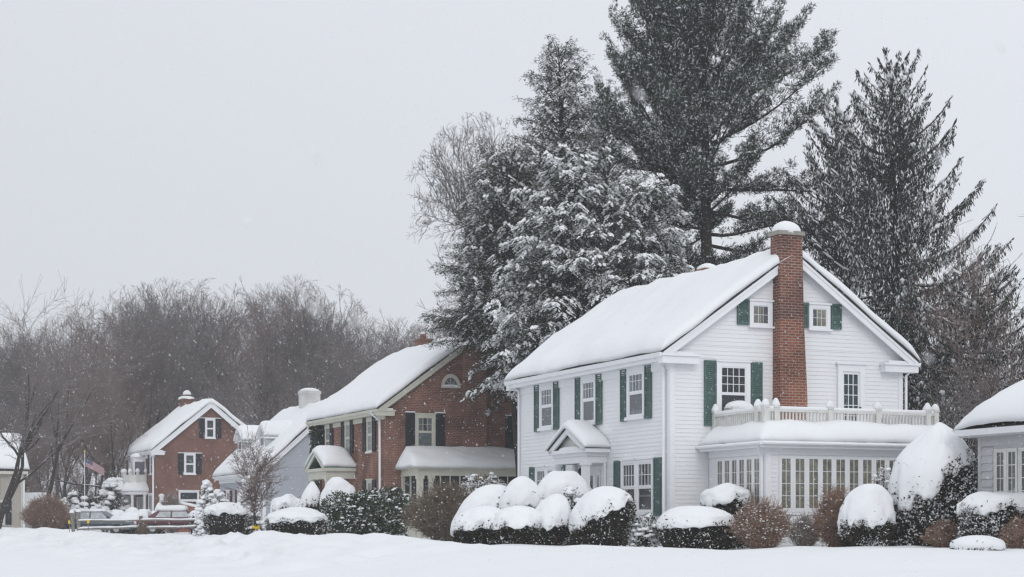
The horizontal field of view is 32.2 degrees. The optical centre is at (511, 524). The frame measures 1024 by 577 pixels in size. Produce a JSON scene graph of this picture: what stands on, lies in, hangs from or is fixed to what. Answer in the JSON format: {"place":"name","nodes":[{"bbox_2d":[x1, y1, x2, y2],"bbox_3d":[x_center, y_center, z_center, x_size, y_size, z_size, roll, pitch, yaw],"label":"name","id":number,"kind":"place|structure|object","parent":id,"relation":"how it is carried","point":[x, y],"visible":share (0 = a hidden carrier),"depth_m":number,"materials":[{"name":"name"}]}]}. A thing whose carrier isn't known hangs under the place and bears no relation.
{"place":"outdoors","nodes":[
{"label":"outdoors","id":0,"kind":"place"},
{"bbox_2d":[0,527,1023,576],"bbox_3d":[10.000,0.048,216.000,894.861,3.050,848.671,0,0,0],"label":"ground","id":1,"kind":"structure","parent":0,"point":[365,556],"depth_m":36.46,"materials":[{"name":"white snow"}]},
{"bbox_2d":[0,347,38,435],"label":"bare tree","id":2,"kind":"object","parent":1,"relation":"on","point":[10,391],"visible":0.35,"depth_m":158.60,"materials":[{"name":"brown plant"}]},
{"bbox_2d":[0,433,52,527],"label":"beige house","id":3,"kind":"structure","parent":1,"relation":"on","point":[20,499],"depth_m":117.83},
{"bbox_2d":[4,424,53,492],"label":"understorey tree","id":4,"kind":"object","parent":1,"relation":"on","point":[30,465],"visible":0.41,"depth_m":133.49,"materials":[{"name":"brown plant"}]},
{"bbox_2d":[0,333,65,492],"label":"bare tree","id":5,"kind":"object","parent":1,"relation":"on","point":[17,404],"visible":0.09,"depth_m":166.45,"materials":[{"name":"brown plant"}]},
{"bbox_2d":[12,407,75,492],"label":"understorey tree","id":6,"kind":"object","parent":1,"relation":"on","point":[40,482],"visible":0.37,"depth_m":135.74,"materials":[{"name":"brown plant"}]},
{"bbox_2d":[16,491,75,528],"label":"twiggy shrub","id":7,"kind":"object","parent":1,"relation":"on","point":[43,513],"visible":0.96,"depth_m":105.44,"materials":[{"name":"brown plant"}]},
{"bbox_2d":[0,277,109,527],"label":"bare tree","id":8,"kind":"object","parent":1,"relation":"on","point":[22,450],"visible":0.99,"depth_m":100.12,"materials":[{"name":"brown plant"}]},
{"bbox_2d":[23,354,112,497],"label":"bare tree","id":9,"kind":"object","parent":1,"relation":"on","point":[65,467],"visible":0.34,"depth_m":142.49,"materials":[{"name":"brown plant"}]},
{"bbox_2d":[16,305,140,493],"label":"bare tree","id":10,"kind":"object","parent":1,"relation":"on","point":[63,349],"visible":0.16,"depth_m":175.39,"materials":[{"name":"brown plant"}]},
{"bbox_2d":[9,270,161,528],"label":"bare tree","id":11,"kind":"object","parent":1,"relation":"on","point":[54,463],"visible":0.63,"depth_m":112.36,"materials":[{"name":"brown plant"}]},
{"bbox_2d":[60,491,111,532],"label":"snowy hedge","id":12,"kind":"object","parent":1,"relation":"on","point":[76,502],"visible":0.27,"depth_m":123.49,"materials":[{"name":"white snow"}]},
{"bbox_2d":[44,364,146,493],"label":"understorey tree","id":13,"kind":"object","parent":1,"relation":"on","point":[81,445],"visible":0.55,"depth_m":132.38,"materials":[{"name":"brown plant"}]},
{"bbox_2d":[25,344,168,493],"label":"bare tree","id":14,"kind":"object","parent":1,"relation":"on","point":[103,456],"visible":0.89,"depth_m":128.72,"materials":[{"name":"brown plant"}]},
{"bbox_2d":[59,509,136,533],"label":"station wagon","id":15,"kind":"object","parent":1,"relation":"on","point":[98,514],"visible":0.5,"depth_m":107.21,"materials":[{"name":"grey paint"}]},
{"bbox_2d":[71,337,125,495],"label":"bare tree","id":16,"kind":"object","parent":1,"relation":"on","point":[102,477],"visible":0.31,"depth_m":144.02,"materials":[{"name":"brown plant"}]},
{"bbox_2d":[44,298,172,456],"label":"bare tree","id":17,"kind":"object","parent":1,"relation":"on","point":[95,332],"visible":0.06,"depth_m":179.85,"materials":[{"name":"brown plant"}]},
{"bbox_2d":[99,477,130,532],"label":"evergreen shrub","id":18,"kind":"object","parent":1,"relation":"on","point":[106,492],"visible":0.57,"depth_m":124.25,"materials":[{"name":"white plant"}]},
{"bbox_2d":[69,322,184,500],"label":"bare tree","id":19,"kind":"object","parent":1,"relation":"on","point":[136,398],"visible":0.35,"depth_m":153.38,"materials":[{"name":"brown plant"}]},
{"bbox_2d":[76,509,196,530],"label":"split rail fence","id":20,"kind":"object","parent":1,"relation":"on","point":[139,519],"visible":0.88,"depth_m":85.99,"materials":[{"name":"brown wood"}]},
{"bbox_2d":[95,282,189,429],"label":"bare tree","id":21,"kind":"object","parent":1,"relation":"on","point":[110,316],"visible":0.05,"depth_m":200.10,"materials":[{"name":"brown plant"}]},
{"bbox_2d":[92,290,207,428],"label":"bare tree","id":22,"kind":"object","parent":1,"relation":"on","point":[147,321],"visible":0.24,"depth_m":178.27,"materials":[{"name":"brown plant"}]},
{"bbox_2d":[112,323,207,446],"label":"bare tree","id":23,"kind":"object","parent":1,"relation":"on","point":[157,375],"visible":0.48,"depth_m":154.16,"materials":[{"name":"brown plant"}]},
{"bbox_2d":[136,505,189,533],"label":"sedan","id":24,"kind":"object","parent":1,"relation":"on","point":[174,511],"visible":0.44,"depth_m":101.20,"materials":[{"name":"red paint"}]},
{"bbox_2d":[115,277,210,410],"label":"bare tree","id":25,"kind":"object","parent":1,"relation":"on","point":[173,293],"visible":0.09,"depth_m":199.97,"materials":[{"name":"brown plant"}]},
{"bbox_2d":[113,390,245,531],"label":"brick house","id":26,"kind":"structure","parent":1,"relation":"on","point":[197,470],"depth_m":123.31,"materials":[{"name":"red brick"}]},
{"bbox_2d":[134,279,244,399],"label":"bare tree","id":27,"kind":"object","parent":1,"relation":"on","point":[211,306],"visible":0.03,"depth_m":202.27,"materials":[{"name":"brown plant"}]},
{"bbox_2d":[160,327,219,418],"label":"bare tree","id":28,"kind":"object","parent":1,"relation":"on","point":[174,407],"visible":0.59,"depth_m":146.15,"materials":[{"name":"brown plant"}]},
{"bbox_2d":[153,291,254,416],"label":"bare tree","id":29,"kind":"object","parent":1,"relation":"on","point":[208,331],"visible":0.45,"depth_m":171.16,"materials":[{"name":"brown plant"}]},
{"bbox_2d":[194,488,228,535],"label":"evergreen shrub","id":30,"kind":"object","parent":1,"relation":"on","point":[213,494],"visible":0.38,"depth_m":78.71,"materials":[{"name":"white plant"}]},
{"bbox_2d":[157,278,272,418],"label":"bare tree","id":31,"kind":"object","parent":1,"relation":"on","point":[240,327],"visible":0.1,"depth_m":192.69,"materials":[{"name":"brown plant"}]},
{"bbox_2d":[200,502,251,534],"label":"mounded shrub","id":32,"kind":"object","parent":1,"relation":"on","point":[218,516],"visible":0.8,"depth_m":74.16,"materials":[{"name":"green plant"}]},
{"bbox_2d":[195,297,259,396],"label":"bare tree","id":33,"kind":"object","parent":1,"relation":"on","point":[223,345],"visible":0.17,"depth_m":175.21,"materials":[{"name":"brown plant"}]},
{"bbox_2d":[172,336,299,424],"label":"bare tree","id":34,"kind":"object","parent":1,"relation":"on","point":[233,405],"visible":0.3,"depth_m":126.89,"materials":[{"name":"brown plant"}]},
{"bbox_2d":[211,325,264,417],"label":"bare tree","id":35,"kind":"object","parent":1,"relation":"on","point":[233,372],"visible":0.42,"depth_m":149.23,"materials":[{"name":"brown plant"}]},
{"bbox_2d":[237,468,265,534],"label":"dwarf conifer","id":36,"kind":"object","parent":1,"relation":"on","point":[259,519],"visible":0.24,"depth_m":77.80,"materials":[{"name":"green plant"}]},
{"bbox_2d":[220,423,289,530],"bbox_3d":[-8.764,-1.374,60.927,2.265,4.382,2.186,0,0,-45],"label":"young tree","id":37,"kind":"object","parent":1,"relation":"on","point":[251,502],"visible":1,"depth_m":61.04,"materials":[{"name":"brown plant"}]},
{"bbox_2d":[206,292,320,424],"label":"bare tree","id":38,"kind":"object","parent":1,"relation":"on","point":[263,373],"visible":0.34,"depth_m":169.28,"materials":[{"name":"brown plant"}]},
{"bbox_2d":[212,388,325,528],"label":"grey house","id":39,"kind":"structure","parent":1,"relation":"on","point":[289,449],"depth_m":99.58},
{"bbox_2d":[227,283,311,415],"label":"bare tree","id":40,"kind":"object","parent":1,"relation":"on","point":[265,317],"visible":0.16,"depth_m":196.55,"materials":[{"name":"brown plant"}]},
{"bbox_2d":[245,339,302,420],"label":"bare tree","id":41,"kind":"object","parent":1,"relation":"on","point":[273,385],"visible":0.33,"depth_m":159.03,"materials":[{"name":"brown plant"}]},
{"bbox_2d":[240,274,342,375],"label":"bare tree","id":42,"kind":"object","parent":1,"relation":"on","point":[310,299],"visible":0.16,"depth_m":200.58,"materials":[{"name":"brown plant"}]},
{"bbox_2d":[260,506,328,534],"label":"mounded shrub","id":43,"kind":"object","parent":1,"relation":"on","point":[313,520],"visible":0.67,"depth_m":59.22,"materials":[{"name":"white plant"}]},
{"bbox_2d":[259,341,331,406],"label":"bare tree","id":44,"kind":"object","parent":1,"relation":"on","point":[277,373],"visible":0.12,"depth_m":157.58,"materials":[{"name":"brown plant"}]},
{"bbox_2d":[249,298,354,412],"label":"bare tree","id":45,"kind":"object","parent":1,"relation":"on","point":[294,350],"visible":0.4,"depth_m":165.93,"materials":[{"name":"brown plant"}]},
{"bbox_2d":[299,481,321,512],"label":"mounded shrub","id":46,"kind":"object","parent":1,"relation":"on","point":[311,494],"visible":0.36,"depth_m":66.71,"materials":[{"name":"white plant"}]},
{"bbox_2d":[256,279,377,401],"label":"bare tree","id":47,"kind":"object","parent":1,"relation":"on","point":[330,308],"visible":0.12,"depth_m":193.05,"materials":[{"name":"brown plant"}]},
{"bbox_2d":[284,334,369,405],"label":"bare tree","id":48,"kind":"object","parent":1,"relation":"on","point":[321,372],"visible":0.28,"depth_m":142.99,"materials":[{"name":"brown plant"}]},
{"bbox_2d":[319,477,354,532],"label":"mounded shrub","id":49,"kind":"object","parent":1,"relation":"on","point":[334,484],"visible":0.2,"depth_m":65.59,"materials":[{"name":"white plant"}]},
{"bbox_2d":[319,485,413,536],"bbox_3d":[-4.984,-0.349,62.015,3.337,2.118,2.857,0,0,-24],"label":"broadleaf hedge","id":50,"kind":"object","parent":1,"relation":"on","point":[380,506],"visible":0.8,"depth_m":61.25,"materials":[{"name":"green plant"}]},
{"bbox_2d":[305,304,430,398],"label":"bare tree","id":51,"kind":"object","parent":1,"relation":"on","point":[346,373],"visible":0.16,"depth_m":120.86,"materials":[{"name":"brown plant"}]},
{"bbox_2d":[352,316,429,367],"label":"bare tree","id":52,"kind":"object","parent":1,"relation":"on","point":[394,334],"visible":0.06,"depth_m":182.92,"materials":[{"name":"brown plant"}]},
{"bbox_2d":[304,332,515,537],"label":"brick house","id":53,"kind":"structure","parent":1,"relation":"on","point":[428,426],"depth_m":79.16,"materials":[{"name":"red brick"}]},
{"bbox_2d":[415,413,435,445],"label":"window","id":54,"kind":"structure","parent":53,"relation":"in","point":[425,423],"depth_m":78.72,"materials":[{"name":"white glass"}]},
{"bbox_2d":[397,475,474,540],"bbox_3d":[-2.056,-0.426,56.964,3.298,2.478,2.292,0,0,0],"label":"twig hedge","id":55,"kind":"object","parent":1,"relation":"on","point":[441,510],"visible":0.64,"depth_m":56.60,"materials":[{"name":"brown plant"}]},
{"bbox_2d":[451,506,500,544],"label":"mounded shrub","id":56,"kind":"object","parent":1,"relation":"on","point":[472,531],"visible":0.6,"depth_m":47.72,"materials":[{"name":"white plant"}]},
{"bbox_2d":[406,111,546,335],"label":"bare tree","id":57,"kind":"object","parent":1,"relation":"on","point":[454,177],"visible":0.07,"depth_m":94.07,"materials":[{"name":"grey plant"}]},
{"bbox_2d":[450,484,505,540],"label":"mounded shrub","id":58,"kind":"object","parent":1,"relation":"on","point":[482,493],"visible":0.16,"depth_m":50.98,"materials":[{"name":"white plant"}]},
{"bbox_2d":[459,472,506,493],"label":"broadleaf hedge","id":59,"kind":"object","parent":1,"relation":"on","point":[472,477],"visible":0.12,"depth_m":63.70,"materials":[{"name":"white"}]},
{"bbox_2d":[418,134,581,477],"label":"hemlock tree","id":60,"kind":"object","parent":1,"relation":"on","point":[476,273],"visible":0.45,"depth_m":76.09,"materials":[{"name":"green plant"}]},
{"bbox_2d":[487,506,541,544],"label":"mounded shrub","id":61,"kind":"object","parent":1,"relation":"on","point":[515,520],"visible":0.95,"depth_m":47.27,"materials":[{"name":"white plant"}]},
{"bbox_2d":[496,476,539,508],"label":"mounded shrub","id":62,"kind":"object","parent":1,"relation":"on","point":[520,491],"visible":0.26,"depth_m":49.85,"materials":[{"name":"white plant"}]},
{"bbox_2d":[459,34,632,416],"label":"hemlock tree","id":63,"kind":"object","parent":1,"relation":"on","point":[576,118],"visible":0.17,"depth_m":79.46,"materials":[{"name":"green plant"}]},
{"bbox_2d":[532,494,570,545],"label":"mounded shrub","id":64,"kind":"object","parent":1,"relation":"on","point":[551,525],"visible":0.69,"depth_m":47.59,"materials":[{"name":"white plant"}]},
{"bbox_2d":[460,143,651,402],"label":"hemlock tree","id":65,"kind":"object","parent":1,"relation":"on","point":[552,287],"visible":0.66,"depth_m":69.89,"materials":[{"name":"green plant"}]},
{"bbox_2d":[537,471,591,508],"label":"mounded shrub","id":66,"kind":"object","parent":1,"relation":"on","point":[554,482],"visible":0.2,"depth_m":49.93,"materials":[{"name":"white plant"}]},
{"bbox_2d":[567,486,636,545],"bbox_3d":[2.397,-0.152,47.195,1.995,1.761,1.812,0,0,0],"label":"mounded shrub","id":67,"kind":"object","parent":1,"relation":"on","point":[584,525],"visible":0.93,"depth_m":46.64,"materials":[{"name":"green plant"}]},
{"bbox_2d":[579,73,658,251],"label":"hemlock tree","id":68,"kind":"object","parent":1,"relation":"on","point":[603,140],"visible":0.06,"depth_m":81.70,"materials":[{"name":"green plant"}]},
{"bbox_2d":[575,173,697,300],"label":"hemlock tree","id":69,"kind":"object","parent":1,"relation":"on","point":[658,268],"visible":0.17,"depth_m":69.37,"materials":[{"name":"green plant"}]},
{"bbox_2d":[625,513,659,546],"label":"evergreen shrub","id":70,"kind":"object","parent":1,"relation":"on","point":[647,529],"visible":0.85,"depth_m":47.01,"materials":[{"name":"green plant"}]},
{"bbox_2d":[652,506,735,549],"bbox_3d":[4.765,0.121,46.003,2.263,1.229,1.848,0,0,0],"label":"clipped shrub","id":71,"kind":"object","parent":1,"relation":"on","point":[695,528],"visible":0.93,"depth_m":45.41,"materials":[{"name":"green plant"}]},
{"bbox_2d":[589,0,850,269],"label":"white pine","id":72,"kind":"object","parent":1,"relation":"on","point":[674,94],"visible":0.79,"depth_m":76.18,"materials":[{"name":"green plant"}]},
{"bbox_2d":[700,483,752,548],"bbox_3d":[5.731,-0.186,47.208,1.467,1.852,1.411,0,0,0],"label":"mounded shrub","id":73,"kind":"object","parent":1,"relation":"on","point":[727,498],"visible":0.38,"depth_m":46.74,"materials":[{"name":"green plant"}]},
{"bbox_2d":[504,221,969,547],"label":"white house","id":74,"kind":"structure","parent":1,"relation":"on","point":[692,385],"depth_m":50.12,"materials":[{"name":"white wood"}]},
{"bbox_2d":[537,382,552,430],"bbox_3d":[1.083,-3.810,56.669,0.125,1.600,1.155,0,0,-23],"label":"window","id":75,"kind":"structure","parent":74,"relation":"in","point":[545,397],"depth_m":56.72,"materials":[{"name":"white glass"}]},
{"bbox_2d":[580,375,594,424],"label":"window","id":76,"kind":"structure","parent":74,"relation":"in","point":[587,390],"depth_m":53.85,"materials":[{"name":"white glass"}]},
{"bbox_2d":[619,458,635,511],"bbox_3d":[3.355,-1.090,51.277,0.125,1.640,1.055,0,0,-23],"label":"window","id":77,"kind":"structure","parent":74,"relation":"in","point":[628,477],"depth_m":51.28,"materials":[{"name":"white glass"}]},
{"bbox_2d":[624,366,643,420],"bbox_3d":[3.528,-3.810,50.865,0.125,1.600,1.183,0,0,-23],"label":"window","id":78,"kind":"structure","parent":74,"relation":"in","point":[634,400],"depth_m":50.93,"materials":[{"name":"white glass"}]},
{"bbox_2d":[635,457,654,514],"bbox_3d":[3.749,-1.090,50.341,0.125,1.640,1.135,0,0,-23],"label":"window","id":79,"kind":"structure","parent":74,"relation":"in","point":[644,478],"depth_m":50.37,"materials":[{"name":"white glass"}]},
{"bbox_2d":[716,359,751,410],"bbox_3d":[6.212,-3.705,49.703,1.160,1.810,0.125,0,0,-23],"label":"window","id":80,"kind":"structure","parent":74,"relation":"in","point":[729,378],"depth_m":49.72,"materials":[{"name":"white glass"}]},
{"bbox_2d":[748,299,774,328],"bbox_3d":[7.032,-5.950,50.049,0.820,0.800,0.125,0,0,-23],"label":"window","id":81,"kind":"structure","parent":74,"relation":"in","point":[760,312],"depth_m":50.06,"materials":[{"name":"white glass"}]},
{"bbox_2d":[779,456,792,511],"bbox_3d":[7.238,-1.080,46.830,0.422,1.480,0.028,0,0,-23],"label":"window","id":82,"kind":"structure","parent":74,"relation":"in","point":[786,468],"depth_m":46.82,"materials":[{"name":"white glass"}]},
{"bbox_2d":[793,456,806,511],"bbox_3d":[7.623,-1.080,46.989,0.422,1.480,0.028,0,0,-23],"label":"window","id":83,"kind":"structure","parent":74,"relation":"in","point":[799,462],"depth_m":46.98,"materials":[{"name":"white glass"}]},
{"bbox_2d":[807,456,819,511],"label":"window","id":84,"kind":"structure","parent":74,"relation":"in","point":[813,462],"depth_m":47.15,"materials":[{"name":"white glass"}]},
{"bbox_2d":[807,302,832,331],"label":"window","id":85,"kind":"structure","parent":74,"relation":"in","point":[824,309],"depth_m":50.81,"materials":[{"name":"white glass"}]},
{"bbox_2d":[820,456,833,503],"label":"window","id":86,"kind":"structure","parent":74,"relation":"in","point":[826,462],"depth_m":47.31,"materials":[{"name":"white glass"}]},
{"bbox_2d":[834,457,846,496],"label":"window","id":87,"kind":"structure","parent":74,"relation":"in","point":[840,473],"depth_m":47.47,"materials":[{"name":"white glass"}]},
{"bbox_2d":[835,362,867,420],"bbox_3d":[9.794,-3.515,51.201,1.020,2.330,0.150,0,0,-23],"label":"door","id":88,"kind":"structure","parent":74,"relation":"in","point":[853,375],"depth_m":51.23,"materials":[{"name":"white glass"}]},
{"bbox_2d":[847,457,860,493],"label":"window","id":89,"kind":"structure","parent":74,"relation":"in","point":[853,463],"depth_m":47.64,"materials":[{"name":"white glass"}]},
{"bbox_2d":[724,492,800,548],"bbox_3d":[6.379,-0.057,45.200,1.989,1.672,1.539,0,0,0],"label":"twiggy shrub","id":90,"kind":"object","parent":1,"relation":"on","point":[761,519],"visible":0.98,"depth_m":44.99,"materials":[{"name":"brown plant"}]},
{"bbox_2d":[787,512,820,545],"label":"twiggy shrub","id":91,"kind":"object","parent":1,"relation":"on","point":[805,537],"visible":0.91,"depth_m":45.03,"materials":[{"name":"brown plant"}]},
{"bbox_2d":[805,482,852,546],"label":"twiggy shrub","id":92,"kind":"object","parent":1,"relation":"on","point":[825,520],"visible":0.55,"depth_m":44.70,"materials":[{"name":"brown plant"}]},
{"bbox_2d":[769,93,922,408],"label":"spruce tree","id":93,"kind":"object","parent":1,"relation":"on","point":[837,157],"visible":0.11,"depth_m":75.50,"materials":[{"name":"green plant"}]},
{"bbox_2d":[837,484,897,546],"bbox_3d":[8.805,-0.179,43.989,1.544,1.679,1.416,0,0,0],"label":"mounded shrub","id":94,"kind":"object","parent":1,"relation":"on","point":[864,520],"visible":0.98,"depth_m":43.56,"materials":[{"name":"green plant"}]},
{"bbox_2d":[797,47,1023,457],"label":"spruce tree","id":95,"kind":"object","parent":1,"relation":"on","point":[878,272],"visible":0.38,"depth_m":68.04,"materials":[{"name":"green plant"}]},
{"bbox_2d":[887,422,977,545],"bbox_3d":[10.608,-0.940,44.407,2.626,3.250,2.300,0,0,0],"label":"mounded shrub","id":96,"kind":"object","parent":1,"relation":"on","point":[909,486],"visible":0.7,"depth_m":43.70,"materials":[{"name":"green plant"}]},
{"bbox_2d":[919,516,964,547],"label":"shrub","id":97,"kind":"object","parent":1,"relation":"on","point":[946,534],"visible":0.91,"depth_m":42.86,"materials":[{"name":"brown plant"}]},
{"bbox_2d":[884,190,1023,444],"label":"bare tree","id":98,"kind":"object","parent":1,"relation":"on","point":[970,322],"visible":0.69,"depth_m":61.04,"materials":[{"name":"brown plant"}]},
{"bbox_2d":[903,257,1023,460],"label":"bare tree","id":99,"kind":"object","parent":1,"relation":"on","point":[991,312],"visible":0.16,"depth_m":65.36,"materials":[{"name":"brown plant"}]},
{"bbox_2d":[918,338,1023,457],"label":"bare tree","id":100,"kind":"object","parent":1,"relation":"on","point":[961,405],"visible":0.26,"depth_m":61.31,"materials":[{"name":"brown plant"}]},
{"bbox_2d":[950,535,1006,550],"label":"shrub","id":101,"kind":"object","parent":1,"relation":"on","point":[978,542],"visible":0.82,"depth_m":38.22,"materials":[{"name":"white plant"}]},
{"bbox_2d":[953,380,1023,492],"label":"neighbour house","id":102,"kind":"structure","parent":1,"relation":"on","point":[1000,439],"depth_m":42.40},
{"bbox_2d":[993,449,1004,491],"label":"window","id":103,"kind":"structure","parent":102,"relation":"in","point":[998,473],"depth_m":42.61,"materials":[{"name":"white glass"}]},
{"bbox_2d":[1005,448,1017,492],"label":"window","id":104,"kind":"structure","parent":102,"relation":"in","point":[1011,454],"depth_m":42.19,"materials":[{"name":"white glass"}]},
{"bbox_2d":[954,491,1023,548],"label":"clipped shrub","id":105,"kind":"object","parent":1,"relation":"on","point":[982,513],"visible":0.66,"depth_m":41.57,"materials":[{"name":"green plant"}]},
{"bbox_2d":[999,515,1023,548],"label":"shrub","id":106,"kind":"object","parent":1,"relation":"on","point":[1015,541],"visible":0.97,"depth_m":40.09,"materials":[{"name":"brown plant"}]},
{"bbox_2d":[0,0,1023,576],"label":"falling snow","id":107,"kind":"structure","parent":0,"point":[502,318],"depth_m":24.87,"materials":[{"name":"white snow"}]},
{"bbox_2d":[0,0,1023,495],"label":"sky","id":108,"kind":"structure","parent":0,"point":[45,83],"materials":[{"name":"grey"}]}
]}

